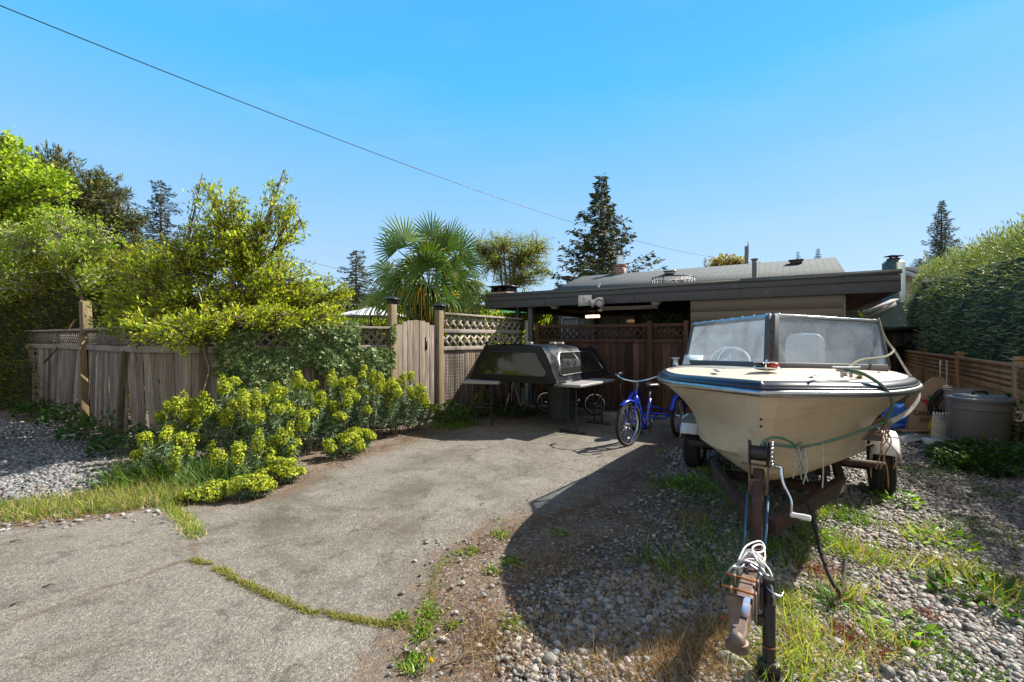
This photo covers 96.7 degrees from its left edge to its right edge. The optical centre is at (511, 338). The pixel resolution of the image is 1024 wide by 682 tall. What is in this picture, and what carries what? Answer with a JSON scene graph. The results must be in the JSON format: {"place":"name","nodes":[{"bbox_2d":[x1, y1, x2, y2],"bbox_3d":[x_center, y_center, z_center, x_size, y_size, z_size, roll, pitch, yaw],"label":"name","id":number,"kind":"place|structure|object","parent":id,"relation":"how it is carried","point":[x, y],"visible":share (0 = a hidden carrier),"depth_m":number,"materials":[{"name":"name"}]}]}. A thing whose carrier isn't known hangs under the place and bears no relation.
{"place":"outdoors","nodes":[
{"label":"outdoors","id":0,"kind":"place"},
{"bbox_2d":[0,400,681,681],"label":"driveway","id":1,"kind":"structure","parent":0,"point":[142,598],"depth_m":2.95,"materials":[{"name":"concrete"}]},
{"bbox_2d":[0,501,627,681],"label":"stray stones","id":2,"kind":"object","parent":1,"relation":"on","point":[426,541],"visible":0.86,"depth_m":2.79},
{"bbox_2d":[153,448,665,676],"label":"crack grass","id":3,"kind":"structure","parent":1,"relation":"on","point":[415,658],"depth_m":2.46,"materials":[{"name":"green plant"}]},
{"bbox_2d":[462,379,510,425],"bbox_3d":[-0.330,1.060,8.120,0.620,0.739,1.750,0,0,12],"label":"folding table","id":4,"kind":"object","parent":1,"relation":"on","point":[474,382],"visible":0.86,"depth_m":7.44,"materials":[{"name":"plastic"}]},
{"bbox_2d":[470,342,609,384],"bbox_3d":[0.577,0.379,8.142,1.660,0.628,2.218,0,0,33],"label":"truck canopy","id":5,"kind":"object","parent":4,"relation":"on","point":[552,363],"visible":1,"depth_m":7.32,"materials":[{"name":"black paint"}]},
{"bbox_2d":[559,352,601,375],"bbox_3d":[1.161,0.403,7.784,0.157,0.351,1.820,0,0,32],"label":"side window","id":6,"kind":"structure","parent":5,"relation":"in","point":[569,370],"depth_m":7.70,"materials":[{"name":"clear glass"}]},
{"bbox_2d":[478,401,533,418],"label":"weed plant","id":7,"kind":"object","parent":1,"relation":"on","point":[526,409],"visible":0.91,"depth_m":8.42,"materials":[{"name":"green plant"}]},
{"bbox_2d":[546,384,574,420],"bbox_3d":[0.870,1.137,8.150,0.509,0.615,0.509,0,0,0],"label":"waste bin","id":8,"kind":"object","parent":1,"relation":"on","point":[557,401],"visible":0.8,"depth_m":7.96,"materials":[{"name":"plastic"}]},
{"bbox_2d":[535,388,606,415],"bbox_3d":[1.078,1.104,8.574,1.326,0.690,0.489,0,0,29],"label":"bicycle","id":9,"kind":"object","parent":1,"relation":"on","point":[584,402],"visible":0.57,"depth_m":8.54,"materials":[{"name":"black metal"}]},
{"bbox_2d":[554,378,614,434],"bbox_3d":[1.190,1.069,7.330,0.460,0.756,1.250,0,0,36],"label":"folding table","id":10,"kind":"object","parent":1,"relation":"on","point":[581,384],"visible":0.96,"depth_m":7.04,"materials":[{"name":"plastic"}]},
{"bbox_2d":[535,320,688,414],"bbox_3d":[1.870,0.560,9.121,3.172,1.780,0.090,0,0,31],"label":"red brown fence","id":11,"kind":"object","parent":1,"relation":"on","point":[646,356],"visible":0.69,"depth_m":8.88,"materials":[{"name":"brown wood"}]},
{"bbox_2d":[603,410,626,423],"bbox_3d":[1.761,1.359,7.854,0.400,0.183,0.190,0,0,31],"label":"concrete block","id":12,"kind":"object","parent":1,"relation":"on","point":[609,416],"depth_m":7.79,"materials":[{"name":"grey concrete"}]},
{"bbox_2d":[615,372,685,446],"bbox_3d":[1.928,0.968,6.530,0.801,0.963,1.694,0,0,32],"label":"tricycle","id":13,"kind":"object","parent":1,"relation":"on","point":[635,404],"visible":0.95,"depth_m":6.52,"materials":[{"name":"blue metal"}]},
{"bbox_2d":[0,366,899,681],"bbox_3d":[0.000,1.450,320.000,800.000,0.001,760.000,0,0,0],"label":"ground","id":14,"kind":"structure","parent":0,"point":[310,460],"depth_m":3.18,"materials":[{"name":"soil"}]},
{"bbox_2d":[6,397,57,416],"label":"weed plant","id":15,"kind":"object","parent":14,"relation":"on","point":[27,407],"visible":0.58,"depth_m":8.27,"materials":[{"name":"green plant"}]},
{"bbox_2d":[0,125,82,269],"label":"maple tree","id":16,"kind":"object","parent":14,"relation":"on","point":[31,184],"visible":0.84,"depth_m":12.86,"materials":[{"name":"green plant"}]},
{"bbox_2d":[25,398,89,426],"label":"weed plant","id":17,"kind":"object","parent":14,"relation":"on","point":[64,416],"visible":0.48,"depth_m":7.41,"materials":[{"name":"green plant"}]},
{"bbox_2d":[0,202,132,412],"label":"dogwood tree","id":18,"kind":"object","parent":14,"relation":"on","point":[26,241],"visible":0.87,"depth_m":9.17,"materials":[{"name":"green plant"}]},
{"bbox_2d":[0,418,137,506],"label":"gravel yard","id":19,"kind":"structure","parent":14,"relation":"on","point":[30,440],"depth_m":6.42,"materials":[{"name":"grey gravel"}]},
{"bbox_2d":[0,140,153,271],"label":"pine tree","id":20,"kind":"object","parent":14,"relation":"on","point":[96,185],"visible":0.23,"depth_m":23.70,"materials":[{"name":"green plant"}]},
{"bbox_2d":[53,410,130,441],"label":"weed plant","id":21,"kind":"object","parent":14,"relation":"on","point":[81,423],"visible":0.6,"depth_m":6.30,"materials":[{"name":"green plant"}]},
{"bbox_2d":[0,243,191,411],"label":"laurel hedge","id":22,"kind":"object","parent":14,"relation":"on","point":[56,306],"visible":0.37,"depth_m":9.16,"materials":[{"name":"green plant"}]},
{"bbox_2d":[24,300,198,448],"bbox_3d":[-7.017,0.420,7.522,6.804,2.120,0.550,0,0,32],"label":"board fence","id":23,"kind":"object","parent":14,"relation":"on","point":[92,371],"visible":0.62,"depth_m":6.77,"materials":[{"name":"wood"}]},
{"bbox_2d":[84,420,163,457],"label":"weed plant","id":24,"kind":"object","parent":14,"relation":"on","point":[116,438],"visible":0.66,"depth_m":5.65,"materials":[{"name":"green plant"}]},
{"bbox_2d":[130,180,191,276],"bbox_3d":[-23.057,-4.467,29.850,4.549,11.835,4.039,0,0,0],"label":"fir tree","id":25,"kind":"object","parent":14,"relation":"on","point":[157,215],"visible":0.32,"depth_m":29.84,"materials":[{"name":"green plant"}]},
{"bbox_2d":[128,425,217,478],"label":"spurge plant","id":26,"kind":"object","parent":14,"relation":"on","point":[185,443],"visible":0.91,"depth_m":4.65,"materials":[{"name":"green plant"}]},
{"bbox_2d":[153,389,221,463],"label":"spurge plant","id":27,"kind":"object","parent":14,"relation":"on","point":[171,407],"visible":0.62,"depth_m":5.22,"materials":[{"name":"green plant"}]},
{"bbox_2d":[175,484,224,503],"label":"spurge plant","id":28,"kind":"object","parent":14,"relation":"on","point":[197,493],"visible":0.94,"depth_m":3.99,"materials":[{"name":"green plant"}]},
{"bbox_2d":[201,479,228,493],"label":"spurge plant","id":29,"kind":"object","parent":14,"relation":"on","point":[221,484],"visible":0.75,"depth_m":4.13,"materials":[{"name":"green plant"}]},
{"bbox_2d":[83,169,354,406],"bbox_3d":[-4.393,-0.565,6.532,4.200,4.060,2.790,0,0,0],"label":"flowering shrub","id":30,"kind":"object","parent":14,"relation":"on","point":[244,259],"visible":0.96,"depth_m":6.73,"materials":[{"name":"green plant"}]},
{"bbox_2d":[177,373,264,459],"bbox_3d":[-3.318,0.930,5.355,0.884,1.047,0.701,0,0,0],"label":"spurge plant","id":31,"kind":"object","parent":14,"relation":"on","point":[205,409],"visible":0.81,"depth_m":5.17,"materials":[{"name":"green plant"}]},
{"bbox_2d":[0,416,484,525],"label":"verge grass","id":32,"kind":"structure","parent":14,"relation":"on","point":[143,484],"depth_m":4.13,"materials":[{"name":"green plant"}]},
{"bbox_2d":[207,427,277,475],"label":"spurge plant","id":33,"kind":"object","parent":14,"relation":"on","point":[265,452],"visible":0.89,"depth_m":4.59,"materials":[{"name":"green plant"}]},
{"bbox_2d":[224,473,277,500],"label":"spurge plant","id":34,"kind":"object","parent":14,"relation":"on","point":[249,485],"visible":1,"depth_m":4.08,"materials":[{"name":"green plant"}]},
{"bbox_2d":[217,380,310,458],"bbox_3d":[-2.816,0.973,5.309,0.975,0.961,0.797,0,0,0],"label":"spurge plant","id":35,"kind":"object","parent":14,"relation":"on","point":[257,415],"visible":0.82,"depth_m":5.19,"materials":[{"name":"green plant"}]},
{"bbox_2d":[254,456,307,485],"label":"spurge plant","id":36,"kind":"object","parent":14,"relation":"on","point":[284,469],"visible":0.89,"depth_m":4.50,"materials":[{"name":"green plant"}]},
{"bbox_2d":[266,419,302,465],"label":"spurge plant","id":37,"kind":"object","parent":14,"relation":"on","point":[286,443],"visible":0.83,"depth_m":4.96,"materials":[{"name":"green plant"}]},
{"bbox_2d":[199,324,389,449],"bbox_3d":[-3.012,0.641,6.629,2.544,1.656,0.130,0,0,-36],"label":"board fence","id":38,"kind":"object","parent":14,"relation":"on","point":[210,386],"visible":0.19,"depth_m":6.34,"materials":[{"name":"wood"}]},
{"bbox_2d":[199,293,396,445],"bbox_3d":[-2.933,0.432,6.576,2.689,2.041,0.203,0,0,-36],"label":"ivy","id":39,"kind":"object","parent":38,"relation":"attached to","point":[236,354],"visible":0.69,"depth_m":6.49,"materials":[{"name":"green plant"}]},
{"bbox_2d":[265,368,347,453],"bbox_3d":[-2.588,0.919,5.793,0.993,1.070,0.722,0,0,0],"label":"spurge plant","id":40,"kind":"object","parent":14,"relation":"on","point":[315,415],"visible":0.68,"depth_m":5.74,"materials":[{"name":"green plant"}]},
{"bbox_2d":[296,368,372,446],"bbox_3d":[-2.356,0.931,6.228,0.988,1.045,0.764,0,0,0],"label":"spurge plant","id":41,"kind":"object","parent":14,"relation":"on","point":[347,395],"visible":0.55,"depth_m":6.10,"materials":[{"name":"green plant"}]},
{"bbox_2d":[322,432,367,460],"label":"spurge plant","id":42,"kind":"object","parent":14,"relation":"on","point":[347,443],"visible":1,"depth_m":5.47,"materials":[{"name":"green plant"}]},
{"bbox_2d":[329,250,383,325],"bbox_3d":[-8.808,-1.804,26.123,2.946,6.507,3.228,0,0,26],"label":"fir tree","id":43,"kind":"object","parent":14,"relation":"on","point":[358,292],"visible":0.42,"depth_m":25.81,"materials":[{"name":"green plant"}]},
{"bbox_2d":[340,426,376,451],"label":"spurge plant","id":44,"kind":"object","parent":14,"relation":"on","point":[367,435],"visible":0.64,"depth_m":5.82,"materials":[{"name":"green plant"}]},
{"bbox_2d":[332,364,402,439],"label":"spurge plant","id":45,"kind":"object","parent":14,"relation":"on","point":[381,395],"visible":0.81,"depth_m":6.43,"materials":[{"name":"green plant"}]},
{"bbox_2d":[335,307,406,344],"bbox_3d":[-3.564,0.335,11.500,1.900,2.231,1.900,0,0,0],"label":"garden umbrella","id":46,"kind":"object","parent":14,"relation":"on","point":[350,314],"visible":0.45,"depth_m":11.45,"materials":[{"name":"white fabric"}]},
{"bbox_2d":[193,287,558,358],"bbox_3d":[-0.925,-0.919,31.446,50.367,5.265,6.882,0,0,0],"label":"garden hedge","id":47,"kind":"object","parent":14,"relation":"on","point":[555,320],"visible":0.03,"depth_m":29.53,"materials":[{"name":"green plant"}]},
{"bbox_2d":[384,295,400,427],"bbox_3d":[-1.950,0.370,7.400,0.190,2.160,0.190,0,0,39],"label":"gate post","id":48,"kind":"object","parent":14,"relation":"on","point":[391,301],"visible":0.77,"depth_m":7.37,"materials":[{"name":"brown wood"}]},
{"bbox_2d":[397,320,435,422],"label":"garden gate","id":49,"kind":"structure","parent":48,"relation":"attached to","point":[416,346],"depth_m":7.82,"materials":[{"name":"brown wood"}]},
{"bbox_2d":[367,371,428,435],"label":"spurge plant","id":50,"kind":"object","parent":14,"relation":"on","point":[420,389],"visible":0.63,"depth_m":6.80,"materials":[{"name":"green plant"}]},
{"bbox_2d":[274,295,556,390],"bbox_3d":[-2.593,0.116,13.381,8.003,2.751,2.099,0,0,-13],"label":"garden bush row","id":51,"kind":"object","parent":14,"relation":"on","point":[499,314],"visible":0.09,"depth_m":13.33,"materials":[{"name":"green plant"}]},
{"bbox_2d":[398,391,437,431],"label":"spurge plant","id":52,"kind":"object","parent":14,"relation":"on","point":[432,408],"visible":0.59,"depth_m":7.07,"materials":[{"name":"green plant"}]},
{"bbox_2d":[353,209,491,342],"bbox_3d":[-2.103,-0.798,10.589,3.348,4.509,1.704,0,0,0],"label":"palm tree","id":53,"kind":"object","parent":14,"relation":"on","point":[420,298],"visible":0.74,"depth_m":10.40,"materials":[{"name":"green plant"}]},
{"bbox_2d":[432,302,446,418],"bbox_3d":[-1.310,0.395,8.200,0.190,2.110,0.190,0,0,39],"label":"gate post","id":54,"kind":"object","parent":14,"relation":"on","point":[439,313],"visible":0.69,"depth_m":8.16,"materials":[{"name":"brown wood"}]},
{"bbox_2d":[430,398,469,424],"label":"weed plant","id":55,"kind":"object","parent":14,"relation":"on","point":[448,415],"visible":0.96,"depth_m":7.57,"materials":[{"name":"green plant"}]},
{"bbox_2d":[444,312,521,416],"bbox_3d":[-0.530,0.491,9.118,0.100,1.918,2.282,0,0,39],"label":"lattice fence","id":56,"kind":"object","parent":14,"relation":"on","point":[459,363],"visible":0.47,"depth_m":8.75,"materials":[{"name":"brown wood"}]},
{"bbox_2d":[489,285,520,324],"bbox_3d":[-0.264,-0.130,15.000,0.840,3.160,0.720,0,0,31],"label":"brick chimney","id":57,"kind":"object","parent":14,"relation":"on","point":[495,289],"visible":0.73,"depth_m":14.79,"materials":[{"name":"brown brick"}]},
{"bbox_2d":[467,227,557,291],"bbox_3d":[-0.135,-2.006,21.986,4.693,6.936,3.151,0,0,0],"label":"willow tree","id":58,"kind":"object","parent":14,"relation":"on","point":[519,260],"visible":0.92,"depth_m":21.74,"materials":[{"name":"green plant"}]},
{"bbox_2d":[549,173,666,287],"bbox_3d":[5.045,-3.984,26.317,6.723,10.869,6.636,0,0,-18],"label":"spruce tree","id":59,"kind":"object","parent":14,"relation":"on","point":[602,251],"visible":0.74,"depth_m":25.51,"materials":[{"name":"green plant"}]},
{"bbox_2d":[483,258,901,404],"bbox_3d":[4.074,-0.044,11.104,7.395,3.128,6.060,0,0,31],"label":"carport","id":60,"kind":"object","parent":14,"relation":"on","point":[839,294],"visible":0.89,"depth_m":7.80,"materials":[{"name":"grey paint"}]},
{"bbox_2d":[600,305,657,310],"bbox_3d":[2.470,-0.645,9.634,1.213,0.080,0.120,0,0,31],"label":"tube light","id":61,"kind":"object","parent":60,"relation":"attached to","point":[631,307],"visible":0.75,"depth_m":9.59,"materials":[{"name":"white plastic"}]},
{"bbox_2d":[651,275,695,283],"bbox_3d":[3.397,-1.150,9.600,1.021,0.264,1.021,0,0,0],"label":"crab trap","id":62,"kind":"object","parent":60,"relation":"on","point":[681,277],"visible":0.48,"depth_m":9.49,"materials":[{"name":"white metal"}]},
{"bbox_2d":[705,253,751,266],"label":"leafy tree","id":63,"kind":"object","parent":14,"relation":"on","point":[719,261],"visible":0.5,"depth_m":44.38,"materials":[{"name":"green plant"}]},
{"bbox_2d":[745,241,748,263],"bbox_3d":[20.615,-3.550,40.000,0.400,10.000,0.380,0,0,0],"label":"utility pole","id":64,"kind":"object","parent":14,"relation":"on","point":[746,253],"visible":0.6,"depth_m":39.87,"materials":[{"name":"grey metal"}]},
{"bbox_2d":[0,5,735,259],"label":"overhead wire","id":65,"kind":"object","parent":64,"relation":"attached to","point":[290,120],"visible":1,"depth_m":11.78,"materials":[{"name":"black metal"}]},
{"bbox_2d":[494,394,1023,681],"bbox_3d":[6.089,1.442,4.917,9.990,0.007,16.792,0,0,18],"label":"gravel bed","id":66,"kind":"object","parent":14,"relation":"on","point":[666,505],"visible":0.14,"depth_m":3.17,"materials":[{"name":"grey gravel"}]},
{"bbox_2d":[1,419,1023,681],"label":"fallen needles","id":67,"kind":"object","parent":66,"relation":"on","point":[589,561],"depth_m":2.80,"materials":[{"name":"brown plant"}]},
{"bbox_2d":[393,483,974,681],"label":"dry grass","id":68,"kind":"structure","parent":66,"relation":"on","point":[696,642],"depth_m":2.17,"materials":[{"name":"plant"}]},
{"bbox_2d":[668,473,718,491],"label":"weed plant","id":69,"kind":"object","parent":66,"relation":"on","point":[694,479],"visible":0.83,"depth_m":4.39,"materials":[{"name":"green plant"}]},
{"bbox_2d":[680,413,901,681],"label":"boat trailer","id":70,"kind":"object","parent":66,"relation":"on","point":[748,595],"visible":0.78,"depth_m":2.44,"materials":[{"name":"brown metal"}]},
{"bbox_2d":[736,540,772,579],"bbox_3d":[1.134,1.052,2.103,0.158,0.144,0.295,0,0,36],"label":"cable coil","id":71,"kind":"object","parent":70,"relation":"attached to","point":[745,554],"visible":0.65,"depth_m":2.10,"materials":[{"name":"white plastic"}]},
{"bbox_2d":[657,313,922,479],"bbox_3d":[2.538,0.426,4.349,1.940,1.249,4.271,0,0,33],"label":"motor boat","id":72,"kind":"object","parent":70,"relation":"on","point":[804,393],"visible":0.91,"depth_m":2.88,"materials":[{"name":"plastic"}]},
{"bbox_2d":[760,318,901,488],"bbox_3d":[2.347,0.383,3.013,2.305,1.112,0.391,0,0,-39],"label":"mooring rope","id":73,"kind":"object","parent":72,"relation":"attached to","point":[886,422],"visible":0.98,"depth_m":2.70,"materials":[{"name":"green fabric"}]},
{"bbox_2d":[891,348,920,422],"bbox_3d":[2.682,0.308,3.100,0.152,0.473,0.821,0,0,42],"label":"white strap","id":74,"kind":"object","parent":72,"relation":"hanging from","point":[909,410],"visible":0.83,"depth_m":2.98,"materials":[{"name":"fabric"}]},
{"bbox_2d":[769,491,878,593],"bbox_3d":[2.068,1.221,2.811,0.717,0.444,0.514,0,0,-13],"label":"black hose","id":75,"kind":"object","parent":70,"relation":"on","point":[822,557],"visible":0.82,"depth_m":2.75,"materials":[{"name":"rubber"}]},
{"bbox_2d":[793,512,838,544],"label":"weed plant","id":76,"kind":"object","parent":66,"relation":"on","point":[822,532],"visible":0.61,"depth_m":3.20,"materials":[{"name":"green plant"}]},
{"bbox_2d":[613,462,1023,681],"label":"grass","id":77,"kind":"structure","parent":66,"relation":"on","point":[805,629],"depth_m":2.68,"materials":[{"name":"green plant"}]},
{"bbox_2d":[810,580,857,611],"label":"weed plant","id":78,"kind":"object","parent":66,"relation":"on","point":[829,594],"visible":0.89,"depth_m":2.41,"materials":[{"name":"green plant"}]},
{"bbox_2d":[778,555,953,667],"bbox_3d":[1.847,1.418,2.391,0.769,0.051,1.111,0,0,34],"label":"red stonecrop","id":79,"kind":"object","parent":66,"relation":"on","point":[853,638],"visible":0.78,"depth_m":2.22,"materials":[{"name":"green plant"}]},
{"bbox_2d":[878,403,907,431],"bbox_3d":[6.234,1.226,7.272,0.762,0.448,0.787,0,0,-45],"label":"blue tarp","id":80,"kind":"object","parent":66,"relation":"on","point":[899,408],"visible":0.22,"depth_m":7.07,"materials":[{"name":"blue plastic"}]},
{"bbox_2d":[869,488,925,510],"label":"weed plant","id":81,"kind":"object","parent":66,"relation":"on","point":[885,496],"visible":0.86,"depth_m":3.95,"materials":[{"name":"green plant"}]},
{"bbox_2d":[848,593,948,650],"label":"weed plant","id":82,"kind":"object","parent":66,"relation":"on","point":[929,626],"visible":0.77,"depth_m":2.24,"materials":[{"name":"green plant"}]},
{"bbox_2d":[898,432,936,443],"bbox_3d":[5.572,1.405,6.410,0.701,0.062,0.300,0,0,-17],"label":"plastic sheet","id":83,"kind":"object","parent":66,"relation":"on","point":[907,438],"visible":0.64,"depth_m":6.40,"materials":[{"name":"grey plastic"}]},
{"bbox_2d":[904,377,945,433],"bbox_3d":[6.291,1.020,6.934,0.510,0.860,0.318,0,0,19],"label":"paper bag","id":84,"kind":"object","parent":66,"relation":"on","point":[919,416],"visible":0.48,"depth_m":6.86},
{"bbox_2d":[921,412,951,443],"bbox_3d":[5.800,1.225,6.180,0.344,0.450,0.171,0,0,17],"label":"white basket","id":85,"kind":"object","parent":66,"relation":"on","point":[926,440],"visible":0.83,"depth_m":6.15,"materials":[{"name":"plastic"}]},
{"bbox_2d":[898,522,983,550],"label":"weed plant","id":86,"kind":"object","parent":66,"relation":"on","point":[960,533],"visible":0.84,"depth_m":3.23,"materials":[{"name":"green plant"}]},
{"bbox_2d":[904,348,1023,444],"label":"cedar fence","id":87,"kind":"object","parent":66,"relation":"on","point":[995,377],"visible":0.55,"depth_m":7.53,"materials":[{"name":"brown wood"}]},
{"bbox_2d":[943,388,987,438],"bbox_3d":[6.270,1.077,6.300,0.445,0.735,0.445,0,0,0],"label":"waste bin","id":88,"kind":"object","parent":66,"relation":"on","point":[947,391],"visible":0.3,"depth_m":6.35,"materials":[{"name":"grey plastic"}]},
{"bbox_2d":[927,385,953,417],"bbox_3d":[6.327,0.932,6.577,0.536,0.494,0.251,0,0,0],"label":"hose coil","id":89,"kind":"object","parent":88,"relation":"hanging from","point":[937,398],"visible":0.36,"depth_m":6.57,"materials":[{"name":"black rubber"}]},
{"bbox_2d":[911,561,1023,624],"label":"weed plant","id":90,"kind":"object","parent":66,"relation":"on","point":[937,577],"visible":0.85,"depth_m":2.56,"materials":[{"name":"green plant"}]},
{"bbox_2d":[929,454,1014,479],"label":"weed plant","id":91,"kind":"object","parent":66,"relation":"on","point":[938,459],"visible":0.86,"depth_m":4.85,"materials":[{"name":"green plant"}]},
{"bbox_2d":[922,435,1023,477],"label":"weed plant","id":92,"kind":"object","parent":66,"relation":"on","point":[948,448],"visible":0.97,"depth_m":5.03,"materials":[{"name":"green plant"}]},
{"bbox_2d":[946,390,1023,459],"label":"waste bin","id":93,"kind":"object","parent":66,"relation":"on","point":[975,414],"visible":0.87,"depth_m":5.44,"materials":[{"name":"grey plastic"}]},
{"bbox_2d":[1007,394,1023,441],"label":"weed plant","id":94,"kind":"object","parent":66,"relation":"on","point":[1013,430],"visible":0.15,"depth_m":5.76,"materials":[{"name":"green plant"}]},
{"bbox_2d":[866,327,921,373],"bbox_3d":[11.025,0.560,13.160,1.550,1.780,0.120,0,0,0],"label":"dark screen","id":95,"kind":"object","parent":14,"relation":"on","point":[899,339],"visible":0.44,"depth_m":13.18,"materials":[{"name":"brown wood"}]},
{"bbox_2d":[919,200,965,265],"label":"spruce tree","id":96,"kind":"object","parent":14,"relation":"on","point":[938,245],"visible":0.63,"depth_m":41.85,"materials":[{"name":"green plant"}]},
{"bbox_2d":[901,210,1023,362],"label":"cedar hedge","id":97,"kind":"object","parent":14,"relation":"on","point":[970,309],"visible":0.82,"depth_m":9.23,"materials":[{"name":"green plant"}]},
{"bbox_2d":[0,0,1023,304],"label":"sky","id":98,"kind":"structure","parent":0,"point":[785,128],"materials":[{"name":"blue"}]},
{"bbox_2d":[646,304,690,336],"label":"trellis plant","id":99,"kind":"object","parent":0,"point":[658,317],"visible":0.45,"depth_m":9.41,"materials":[{"name":"green plant"}]},
{"bbox_2d":[553,255,844,382],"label":"house","id":100,"kind":"structure","parent":0,"point":[620,276],"depth_m":14.86,"materials":[{"name":"grey"}]},
{"bbox_2d":[561,316,594,344],"bbox_3d":[2.236,-0.125,15.438,1.064,1.220,0.678,0,0,0],"label":"window","id":101,"kind":"structure","parent":100,"relation":"in","point":[565,320],"depth_m":15.43,"materials":[{"name":"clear glass"}]},
{"bbox_2d":[600,315,636,338],"bbox_3d":[3.420,-0.125,14.718,1.064,1.220,0.678,0,0,0],"label":"window","id":102,"kind":"structure","parent":100,"relation":"in","point":[619,319],"depth_m":14.69,"materials":[{"name":"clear glass"}]},
{"bbox_2d":[642,314,680,338],"bbox_3d":[4.604,-0.125,13.998,1.064,1.220,0.678,0,0,0],"label":"window","id":103,"kind":"structure","parent":100,"relation":"in","point":[644,321],"depth_m":14.11,"materials":[{"name":"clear glass"}]},
{"bbox_2d":[846,298,910,363],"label":"shed","id":104,"kind":"structure","parent":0,"point":[889,313],"depth_m":15.61,"materials":[{"name":"grey paint"}]},
{"bbox_2d":[846,255,977,317],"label":"neighbour house","id":105,"kind":"structure","parent":0,"point":[907,273],"depth_m":18.57,"materials":[{"name":"grey paint"}]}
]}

